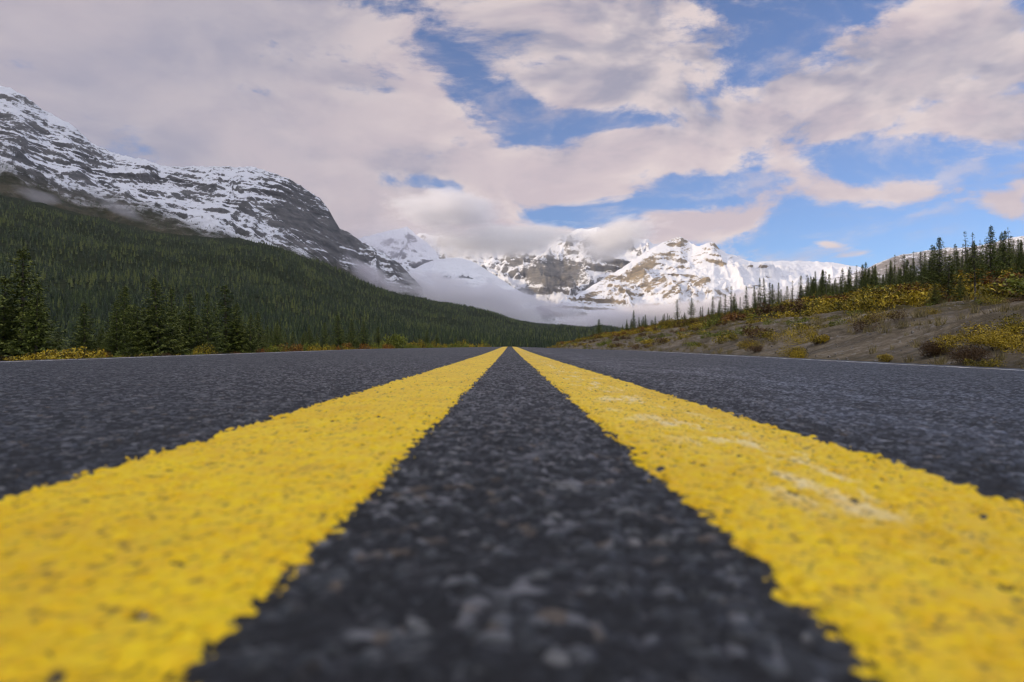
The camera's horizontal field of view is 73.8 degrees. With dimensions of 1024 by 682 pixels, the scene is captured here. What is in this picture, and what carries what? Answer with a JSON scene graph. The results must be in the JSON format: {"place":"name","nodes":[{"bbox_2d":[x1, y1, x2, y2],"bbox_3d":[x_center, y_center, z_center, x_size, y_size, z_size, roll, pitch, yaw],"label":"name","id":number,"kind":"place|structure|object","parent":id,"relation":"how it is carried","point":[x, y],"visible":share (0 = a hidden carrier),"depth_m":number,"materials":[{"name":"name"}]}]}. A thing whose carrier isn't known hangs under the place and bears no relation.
{"place":"outdoors","nodes":[
{"label":"outdoors","id":0,"kind":"place"},
{"bbox_2d":[0,86,443,301],"bbox_3d":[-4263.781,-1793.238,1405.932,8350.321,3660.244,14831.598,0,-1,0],"label":"mountain","id":1,"kind":"structure","parent":0,"point":[73,164],"depth_m":3094.07,"materials":[{"name":"grey stone"}]},
{"bbox_2d":[1,165,433,299],"bbox_3d":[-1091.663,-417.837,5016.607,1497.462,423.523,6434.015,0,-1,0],"label":"forest","id":2,"kind":"object","parent":1,"relation":"on","point":[154,219],"visible":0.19,"depth_m":2671.21,"materials":[{"name":"green plant"}]},
{"bbox_2d":[0,195,616,347],"bbox_3d":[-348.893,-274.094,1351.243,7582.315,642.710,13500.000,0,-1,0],"label":"hills","id":3,"kind":"structure","parent":0,"point":[81,259],"depth_m":1614.83,"materials":[{"name":"green plant"}]},
{"bbox_2d":[0,192,636,344],"bbox_3d":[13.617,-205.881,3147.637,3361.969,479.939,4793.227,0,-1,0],"label":"forest","id":4,"kind":"object","parent":3,"relation":"on","point":[273,293],"visible":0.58,"depth_m":1397.04,"materials":[{"name":"green plant"}]},
{"bbox_2d":[358,226,438,271],"bbox_3d":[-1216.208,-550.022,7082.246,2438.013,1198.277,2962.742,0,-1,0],"label":"mountain","id":5,"kind":"structure","parent":0,"point":[406,248],"depth_m":6636.38,"materials":[{"name":"white snow"}]},
{"bbox_2d":[408,258,558,324],"bbox_3d":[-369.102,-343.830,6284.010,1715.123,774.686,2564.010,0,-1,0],"label":"mountain","id":6,"kind":"structure","parent":0,"point":[459,281],"depth_m":5719.37,"materials":[{"name":"white snow"}]},
{"bbox_2d":[0,347,1023,681],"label":"road","id":7,"kind":"structure","parent":0,"point":[518,519],"depth_m":0.25,"materials":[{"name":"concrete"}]},
{"bbox_2d":[11,348,395,361],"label":"road marking","id":8,"kind":"object","parent":7,"relation":"on","point":[162,356],"visible":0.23,"depth_m":7.26,"materials":[{"name":"white paint"}]},
{"bbox_2d":[0,347,506,681],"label":"road marking","id":9,"kind":"object","parent":7,"relation":"on","point":[88,570],"visible":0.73,"depth_m":0.21,"materials":[{"name":"yellow paint"}]},
{"bbox_2d":[512,347,1023,681],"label":"road marking","id":10,"kind":"object","parent":7,"relation":"on","point":[893,597],"visible":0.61,"depth_m":0.22,"materials":[{"name":"yellow paint"}]},
{"bbox_2d":[631,350,1012,369],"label":"road marking","id":11,"kind":"object","parent":7,"relation":"on","point":[863,362],"visible":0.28,"depth_m":6.73,"materials":[{"name":"white paint"}]},
{"bbox_2d":[0,0,1023,267],"label":"sky","id":12,"kind":"structure","parent":0,"point":[846,132],"materials":[{"name":"white"}]},
{"bbox_2d":[417,227,655,307],"bbox_3d":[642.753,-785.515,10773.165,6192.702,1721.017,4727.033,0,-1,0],"label":"mountain","id":13,"kind":"structure","parent":0,"point":[557,269],"depth_m":9606.03,"materials":[{"name":"white snow"}]},
{"bbox_2d":[550,237,863,328],"bbox_3d":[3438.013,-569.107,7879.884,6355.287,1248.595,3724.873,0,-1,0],"label":"mountain","id":14,"kind":"structure","parent":0,"point":[659,280],"depth_m":7215.01,"materials":[{"name":"white snow"}]},
{"bbox_2d":[549,264,1023,368],"bbox_3d":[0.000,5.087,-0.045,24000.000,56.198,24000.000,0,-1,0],"label":"ground","id":15,"kind":"structure","parent":0,"point":[844,341],"depth_m":17.60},
{"bbox_2d":[0,276,53,360],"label":"spruce tree","id":16,"kind":"object","parent":15,"relation":"on","point":[5,304],"visible":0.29,"depth_m":30.94,"materials":[{"name":"green plant"}]},
{"bbox_2d":[2,353,58,360],"bbox_3d":[-16.606,0.789,23.486,1.745,0.799,1.564,0,-1,-42],"label":"willow bush","id":17,"kind":"object","parent":15,"relation":"on","point":[27,358],"visible":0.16,"depth_m":23.23,"materials":[{"name":"yellow plant"}]},
{"bbox_2d":[0,282,64,358],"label":"spruce tree","id":18,"kind":"object","parent":15,"relation":"on","point":[37,333],"visible":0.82,"depth_m":29.45,"materials":[{"name":"green plant"}]},
{"bbox_2d":[0,246,77,360],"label":"spruce tree","id":19,"kind":"object","parent":15,"relation":"on","point":[23,302],"visible":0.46,"depth_m":30.67,"materials":[{"name":"green plant"}]},
{"bbox_2d":[21,349,75,359],"bbox_3d":[-16.544,0.727,24.277,2.182,0.872,1.144,0,-1,10],"label":"willow bush","id":20,"kind":"object","parent":15,"relation":"on","point":[34,356],"visible":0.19,"depth_m":24.24,"materials":[{"name":"yellow plant"}]},
{"bbox_2d":[35,346,92,359],"bbox_3d":[-16.582,0.665,25.201,1.859,1.003,1.634,0,-1,-15],"label":"willow bush","id":21,"kind":"object","parent":15,"relation":"on","point":[76,353],"visible":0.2,"depth_m":25.23,"materials":[{"name":"yellow plant"}]},
{"bbox_2d":[57,348,108,358],"bbox_3d":[-16.602,0.694,26.356,1.890,0.938,1.694,0,-1,-27],"label":"willow bush","id":22,"kind":"object","parent":15,"relation":"on","point":[97,353],"visible":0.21,"depth_m":26.13,"materials":[{"name":"yellow plant"}]},
{"bbox_2d":[61,302,108,356],"bbox_3d":[-22.163,-0.302,35.375,2.431,3.657,2.379,0,-1,42],"label":"spruce tree","id":23,"kind":"object","parent":15,"relation":"on","point":[83,338],"visible":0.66,"depth_m":35.30,"materials":[{"name":"green plant"}]},
{"bbox_2d":[83,299,144,356],"bbox_3d":[-21.020,-0.405,36.439,2.882,3.862,2.737,-1,-2,-15],"label":"spruce tree","id":24,"kind":"object","parent":15,"relation":"on","point":[122,348],"visible":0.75,"depth_m":36.45,"materials":[{"name":"green plant"}]},
{"bbox_2d":[98,286,155,356],"bbox_3d":[-22.972,-0.886,40.691,3.586,5.067,3.412,1,-1,-2],"label":"spruce tree","id":25,"kind":"object","parent":15,"relation":"on","point":[125,311],"visible":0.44,"depth_m":40.56,"materials":[{"name":"green plant"}]},
{"bbox_2d":[125,303,142,351],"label":"spruce tree","id":26,"kind":"object","parent":15,"relation":"on","point":[134,305],"visible":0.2,"depth_m":42.00,"materials":[{"name":"green plant"}]},
{"bbox_2d":[129,306,153,356],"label":"spruce tree","id":27,"kind":"object","parent":15,"relation":"on","point":[142,343],"visible":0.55,"depth_m":41.34,"materials":[{"name":"green plant"}]},
{"bbox_2d":[126,276,192,355],"bbox_3d":[-22.233,-1.205,42.558,4.376,5.815,4.599,-2,0,12],"label":"spruce tree","id":28,"kind":"object","parent":15,"relation":"on","point":[155,336],"visible":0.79,"depth_m":42.59,"materials":[{"name":"green plant"}]},
{"bbox_2d":[147,287,193,354],"bbox_3d":[-22.838,-0.991,45.672,3.049,5.359,3.417,-1,0,-16],"label":"spruce tree","id":29,"kind":"object","parent":15,"relation":"on","point":[171,295],"visible":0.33,"depth_m":45.56,"materials":[{"name":"green plant"}]},
{"bbox_2d":[167,294,213,353],"bbox_3d":[-22.228,-0.826,46.828,3.588,5.109,3.498,0,-1,-26],"label":"spruce tree","id":30,"kind":"object","parent":15,"relation":"on","point":[189,333],"visible":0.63,"depth_m":46.72,"materials":[{"name":"green plant"}]},
{"bbox_2d":[192,342,216,354],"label":"willow bush","id":31,"kind":"object","parent":15,"relation":"on","point":[209,350],"visible":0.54,"depth_m":37.81,"materials":[{"name":"yellow plant"}]},
{"bbox_2d":[187,293,229,352],"bbox_3d":[-21.783,-0.933,48.739,3.665,5.250,3.232,0,-1,32],"label":"spruce tree","id":32,"kind":"object","parent":15,"relation":"on","point":[207,322],"visible":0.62,"depth_m":48.46,"materials":[{"name":"green plant"}]},
{"bbox_2d":[208,285,248,353],"bbox_3d":[-22.308,-1.324,53.077,4.495,6.274,4.142,-2,-1,21],"label":"spruce tree","id":33,"kind":"object","parent":15,"relation":"on","point":[226,318],"visible":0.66,"depth_m":52.95,"materials":[{"name":"green plant"}]},
{"bbox_2d":[220,303,258,353],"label":"spruce tree","id":34,"kind":"object","parent":15,"relation":"on","point":[234,324],"visible":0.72,"depth_m":52.59,"materials":[{"name":"green plant"}]},
{"bbox_2d":[234,314,266,352],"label":"spruce tree","id":35,"kind":"object","parent":15,"relation":"on","point":[250,342],"visible":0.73,"depth_m":52.51,"materials":[{"name":"green plant"}]},
{"bbox_2d":[251,313,268,350],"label":"spruce tree","id":36,"kind":"object","parent":15,"relation":"on","point":[259,325],"visible":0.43,"depth_m":62.34,"materials":[{"name":"green plant"}]},
{"bbox_2d":[265,341,283,351],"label":"willow bush","id":37,"kind":"object","parent":15,"relation":"on","point":[270,348],"visible":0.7,"depth_m":46.46,"materials":[{"name":"green plant"}]},
{"bbox_2d":[267,323,285,345],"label":"spruce tree","id":38,"kind":"object","parent":15,"relation":"on","point":[276,338],"visible":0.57,"depth_m":58.43,"materials":[{"name":"green plant"}]},
{"bbox_2d":[0,281,574,351],"bbox_3d":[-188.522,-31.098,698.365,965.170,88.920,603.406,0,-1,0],"label":"forest","id":39,"kind":"object","parent":15,"relation":"on","point":[70,302],"visible":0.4,"depth_m":720.60,"materials":[{"name":"green plant"}]},
{"bbox_2d":[287,343,303,351],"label":"willow bush","id":40,"kind":"object","parent":15,"relation":"on","point":[297,347],"visible":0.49,"depth_m":50.15,"materials":[{"name":"brown plant"}]},
{"bbox_2d":[303,325,316,345],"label":"spruce tree","id":41,"kind":"object","parent":15,"relation":"on","point":[308,330],"visible":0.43,"depth_m":75.18,"materials":[{"name":"green plant"}]},
{"bbox_2d":[316,322,331,346],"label":"spruce tree","id":42,"kind":"object","parent":15,"relation":"on","point":[325,341],"visible":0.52,"depth_m":73.97,"materials":[{"name":"green plant"}]},
{"bbox_2d":[327,314,351,347],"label":"spruce tree","id":43,"kind":"object","parent":15,"relation":"on","point":[339,342],"visible":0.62,"depth_m":87.56,"materials":[{"name":"green plant"}]},
{"bbox_2d":[340,319,360,348],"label":"spruce tree","id":44,"kind":"object","parent":15,"relation":"on","point":[351,330],"visible":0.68,"depth_m":95.57,"materials":[{"name":"green plant"}]},
{"bbox_2d":[355,321,375,346],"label":"spruce tree","id":45,"kind":"object","parent":15,"relation":"on","point":[363,339],"visible":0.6,"depth_m":107.53,"materials":[{"name":"green plant"}]},
{"bbox_2d":[366,340,385,348],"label":"willow bush","id":46,"kind":"object","parent":15,"relation":"on","point":[374,345],"visible":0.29,"depth_m":94.82,"materials":[{"name":"green plant"}]},
{"bbox_2d":[371,326,383,346],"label":"spruce tree","id":47,"kind":"object","parent":15,"relation":"on","point":[378,336],"visible":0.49,"depth_m":108.97,"materials":[{"name":"green plant"}]},
{"bbox_2d":[380,333,407,347],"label":"willow bush","id":48,"kind":"object","parent":15,"relation":"on","point":[396,343],"visible":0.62,"depth_m":108.30,"materials":[{"name":"green plant"}]},
{"bbox_2d":[686,298,696,317],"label":"spruce tree","id":49,"kind":"object","parent":15,"relation":"on","point":[692,306],"visible":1,"depth_m":78.66,"materials":[{"name":"green plant"}]},
{"bbox_2d":[707,296,716,317],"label":"spruce tree","id":50,"kind":"object","parent":15,"relation":"on","point":[712,308],"visible":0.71,"depth_m":84.07,"materials":[{"name":"green plant"}]},
{"bbox_2d":[728,286,734,314],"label":"spruce tree","id":51,"kind":"object","parent":15,"relation":"on","point":[731,301],"visible":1,"depth_m":83.25,"materials":[{"name":"green plant"}]},
{"bbox_2d":[720,311,752,322],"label":"willow bush","id":52,"kind":"object","parent":15,"relation":"on","point":[743,315],"visible":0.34,"depth_m":57.65,"materials":[{"name":"brown plant"}]},
{"bbox_2d":[742,288,749,312],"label":"spruce tree","id":53,"kind":"object","parent":15,"relation":"on","point":[746,308],"visible":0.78,"depth_m":80.79,"materials":[{"name":"green plant"}]},
{"bbox_2d":[750,286,757,313],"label":"spruce tree","id":54,"kind":"object","parent":15,"relation":"on","point":[754,303],"visible":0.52,"depth_m":72.28,"materials":[{"name":"green plant"}]},
{"bbox_2d":[745,344,763,352],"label":"willow bush","id":55,"kind":"object","parent":15,"relation":"on","point":[756,348],"visible":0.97,"depth_m":20.34,"materials":[{"name":"brown plant"}]},
{"bbox_2d":[756,277,764,309],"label":"spruce tree","id":56,"kind":"object","parent":15,"relation":"on","point":[760,295],"visible":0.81,"depth_m":78.93,"materials":[{"name":"green plant"}]},
{"bbox_2d":[759,278,766,307],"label":"spruce tree","id":57,"kind":"object","parent":15,"relation":"on","point":[764,285],"visible":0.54,"depth_m":80.43,"materials":[{"name":"green plant"}]},
{"bbox_2d":[767,284,777,304],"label":"spruce tree","id":58,"kind":"object","parent":15,"relation":"on","point":[773,297],"visible":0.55,"depth_m":106.29,"materials":[{"name":"green plant"}]},
{"bbox_2d":[773,283,782,307],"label":"spruce tree","id":59,"kind":"object","parent":15,"relation":"on","point":[778,299],"visible":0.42,"depth_m":70.91,"materials":[{"name":"green plant"}]},
{"bbox_2d":[547,264,1023,348],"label":"undergrowth","id":60,"kind":"object","parent":15,"relation":"on","point":[837,306],"visible":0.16,"depth_m":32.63,"materials":[{"name":"green plant"}]},
{"bbox_2d":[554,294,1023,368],"bbox_3d":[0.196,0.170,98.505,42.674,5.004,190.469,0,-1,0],"label":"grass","id":61,"kind":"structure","parent":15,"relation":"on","point":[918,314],"depth_m":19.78,"materials":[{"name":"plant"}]},
{"bbox_2d":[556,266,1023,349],"bbox_3d":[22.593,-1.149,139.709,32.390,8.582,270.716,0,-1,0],"label":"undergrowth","id":62,"kind":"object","parent":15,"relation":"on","point":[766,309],"visible":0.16,"depth_m":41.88,"materials":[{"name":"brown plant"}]},
{"bbox_2d":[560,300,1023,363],"bbox_3d":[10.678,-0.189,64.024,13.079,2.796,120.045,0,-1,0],"label":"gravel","id":63,"kind":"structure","parent":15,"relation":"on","point":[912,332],"depth_m":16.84,"materials":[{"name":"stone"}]},
{"bbox_2d":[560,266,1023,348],"bbox_3d":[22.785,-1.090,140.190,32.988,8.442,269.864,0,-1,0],"label":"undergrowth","id":64,"kind":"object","parent":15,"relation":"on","point":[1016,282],"visible":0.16,"depth_m":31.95,"materials":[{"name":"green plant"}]},
{"bbox_2d":[776,346,813,357],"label":"willow bush","id":65,"kind":"object","parent":15,"relation":"on","point":[795,353],"visible":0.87,"depth_m":15.80,"materials":[{"name":"yellow plant"}]},
{"bbox_2d":[793,276,805,301],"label":"spruce tree","id":66,"kind":"object","parent":15,"relation":"on","point":[800,292],"visible":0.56,"depth_m":65.84,"materials":[{"name":"green plant"}]},
{"bbox_2d":[811,277,817,298],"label":"spruce tree","id":67,"kind":"object","parent":15,"relation":"on","point":[813,288],"visible":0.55,"depth_m":85.05,"materials":[{"name":"green plant"}]},
{"bbox_2d":[806,333,829,344],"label":"willow bush","id":68,"kind":"object","parent":15,"relation":"on","point":[822,338],"visible":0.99,"depth_m":17.65,"materials":[{"name":"yellow plant"}]},
{"bbox_2d":[817,270,828,294],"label":"spruce tree","id":69,"kind":"object","parent":15,"relation":"on","point":[822,276],"visible":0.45,"depth_m":97.46,"materials":[{"name":"green plant"}]},
{"bbox_2d":[623,232,1023,328],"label":"forest","id":70,"kind":"object","parent":15,"relation":"on","point":[830,286],"visible":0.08,"depth_m":117.76,"materials":[{"name":"green plant"}]},
{"bbox_2d":[836,268,846,294],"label":"spruce tree","id":71,"kind":"object","parent":15,"relation":"on","point":[842,282],"visible":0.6,"depth_m":53.42,"materials":[{"name":"green plant"}]},
{"bbox_2d":[843,270,852,293],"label":"spruce tree","id":72,"kind":"object","parent":15,"relation":"on","point":[848,282],"visible":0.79,"depth_m":89.02,"materials":[{"name":"green plant"}]},
{"bbox_2d":[850,264,866,291],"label":"spruce tree","id":73,"kind":"object","parent":15,"relation":"on","point":[859,278],"visible":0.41,"depth_m":83.12,"materials":[{"name":"green plant"}]},
{"bbox_2d":[861,268,872,288],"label":"spruce tree","id":74,"kind":"object","parent":15,"relation":"on","point":[866,279],"visible":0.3,"depth_m":63.80,"materials":[{"name":"green plant"}]},
{"bbox_2d":[867,266,879,288],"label":"spruce tree","id":75,"kind":"object","parent":15,"relation":"on","point":[872,275],"visible":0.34,"depth_m":58.83,"materials":[{"name":"green plant"}]},
{"bbox_2d":[741,297,1022,346],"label":"undergrowth","id":76,"kind":"object","parent":15,"relation":"on","point":[861,322],"visible":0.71,"depth_m":19.32,"materials":[{"name":"brown plant"}]},
{"bbox_2d":[740,307,1023,359],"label":"undergrowth","id":77,"kind":"object","parent":15,"relation":"on","point":[1020,345],"visible":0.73,"depth_m":11.92,"materials":[{"name":"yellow plant"}]},
{"bbox_2d":[875,353,893,361],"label":"willow bush","id":78,"kind":"object","parent":15,"relation":"on","point":[883,357],"visible":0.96,"depth_m":12.54,"materials":[{"name":"yellow plant"}]},
{"bbox_2d":[885,264,895,285],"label":"spruce tree","id":79,"kind":"object","parent":15,"relation":"on","point":[889,277],"visible":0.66,"depth_m":83.10,"materials":[{"name":"green plant"}]},
{"bbox_2d":[884,260,896,285],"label":"spruce tree","id":80,"kind":"object","parent":15,"relation":"on","point":[893,277],"visible":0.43,"depth_m":95.99,"materials":[{"name":"green plant"}]},
{"bbox_2d":[898,254,909,283],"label":"spruce tree","id":81,"kind":"object","parent":15,"relation":"on","point":[902,272],"visible":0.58,"depth_m":74.75,"materials":[{"name":"green plant"}]},
{"bbox_2d":[906,264,916,289],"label":"spruce tree","id":82,"kind":"object","parent":15,"relation":"on","point":[910,275],"visible":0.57,"depth_m":42.47,"materials":[{"name":"green plant"}]},
{"bbox_2d":[890,283,945,295],"bbox_3d":[23.006,-2.634,38.078,2.837,1.218,3.139,0,-1,-45],"label":"willow bush","id":83,"kind":"object","parent":15,"relation":"on","point":[899,286],"visible":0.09,"depth_m":38.14,"materials":[{"name":"plant"}]},
{"bbox_2d":[915,251,925,281],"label":"spruce tree","id":84,"kind":"object","parent":15,"relation":"on","point":[920,267],"visible":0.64,"depth_m":93.05,"materials":[{"name":"green plant"}]},
{"bbox_2d":[917,264,928,286],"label":"spruce tree","id":85,"kind":"object","parent":15,"relation":"on","point":[924,276],"visible":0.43,"depth_m":57.30,"materials":[{"name":"green plant"}]},
{"bbox_2d":[918,245,937,287],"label":"spruce tree","id":86,"kind":"object","parent":15,"relation":"on","point":[930,263],"visible":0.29,"depth_m":43.68,"materials":[{"name":"green plant"}]},
{"bbox_2d":[921,278,946,306],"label":"spruce tree","id":87,"kind":"object","parent":15,"relation":"on","point":[936,298],"visible":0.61,"depth_m":25.65,"materials":[{"name":"green plant"}]},
{"bbox_2d":[915,340,955,357],"bbox_3d":[7.394,0.137,11.974,0.614,0.327,0.670,0,-1,20],"label":"willow bush","id":88,"kind":"object","parent":15,"relation":"on","point":[931,349],"visible":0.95,"depth_m":11.89,"materials":[{"name":"brown plant"}]},
{"bbox_2d":[921,237,959,287],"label":"spruce tree","id":89,"kind":"object","parent":15,"relation":"on","point":[938,273],"visible":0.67,"depth_m":41.23,"materials":[{"name":"green plant"}]},
{"bbox_2d":[936,254,958,301],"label":"spruce tree","id":90,"kind":"object","parent":15,"relation":"on","point":[948,281],"visible":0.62,"depth_m":27.26,"materials":[{"name":"green plant"}]},
{"bbox_2d":[952,244,960,272],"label":"spruce tree","id":91,"kind":"object","parent":15,"relation":"on","point":[953,255],"visible":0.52,"depth_m":72.59,"materials":[{"name":"green plant"}]},
{"bbox_2d":[951,251,964,274],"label":"spruce tree","id":92,"kind":"object","parent":15,"relation":"on","point":[959,264],"visible":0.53,"depth_m":65.10,"materials":[{"name":"green plant"}]},
{"bbox_2d":[949,276,972,301],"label":"spruce tree","id":93,"kind":"object","parent":15,"relation":"on","point":[961,292],"visible":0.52,"depth_m":24.92,"materials":[{"name":"green plant"}]},
{"bbox_2d":[962,231,968,267],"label":"spruce tree","id":94,"kind":"object","parent":15,"relation":"on","point":[965,245],"visible":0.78,"depth_m":62.02,"materials":[{"name":"green plant"}]},
{"bbox_2d":[946,344,992,364],"bbox_3d":[7.078,0.209,10.588,0.673,0.335,0.616,0,-1,-37],"label":"willow bush","id":95,"kind":"object","parent":15,"relation":"on","point":[973,354],"visible":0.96,"depth_m":10.54,"materials":[{"name":"brown plant"}]},
{"bbox_2d":[960,244,992,299],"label":"spruce tree","id":96,"kind":"object","parent":15,"relation":"on","point":[973,263],"visible":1,"depth_m":25.64,"materials":[{"name":"green plant"}]},
{"bbox_2d":[962,357,1006,367],"bbox_3d":[6.754,0.339,9.758,0.478,0.210,0.396,0,-1,1],"label":"willow bush","id":97,"kind":"object","parent":15,"relation":"on","point":[978,364],"visible":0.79,"depth_m":9.76,"materials":[{"name":"yellow plant"}]},
{"bbox_2d":[946,330,1023,350],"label":"willow bush","id":98,"kind":"object","parent":15,"relation":"on","point":[986,339],"visible":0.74,"depth_m":10.95,"materials":[{"name":"yellow plant"}]},
{"bbox_2d":[973,226,1007,283],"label":"spruce tree","id":99,"kind":"object","parent":15,"relation":"on","point":[988,259],"visible":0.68,"depth_m":36.89,"materials":[{"name":"green plant"}]},
{"bbox_2d":[975,293,1023,334],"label":"undergrowth","id":100,"kind":"object","parent":15,"relation":"on","point":[1006,326],"visible":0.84,"depth_m":11.63,"materials":[{"name":"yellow plant"}]},
{"bbox_2d":[992,231,1015,274],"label":"spruce tree","id":101,"kind":"object","parent":15,"relation":"on","point":[1006,255],"visible":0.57,"depth_m":40.32,"materials":[{"name":"green plant"}]},
{"bbox_2d":[1009,240,1023,273],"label":"spruce tree","id":102,"kind":"object","parent":15,"relation":"on","point":[1020,269],"visible":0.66,"depth_m":33.39,"materials":[{"name":"green plant"}]},
{"bbox_2d":[1012,240,1023,264],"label":"spruce tree","id":103,"kind":"object","parent":15,"relation":"on","point":[1017,251],"visible":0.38,"depth_m":61.41,"materials":[{"name":"green plant"}]},
{"bbox_2d":[816,236,1023,289],"bbox_3d":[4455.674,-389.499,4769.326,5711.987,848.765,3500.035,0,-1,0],"label":"mountain","id":104,"kind":"structure","parent":0,"point":[881,267],"depth_m":4708.80,"materials":[{"name":"white snow"}]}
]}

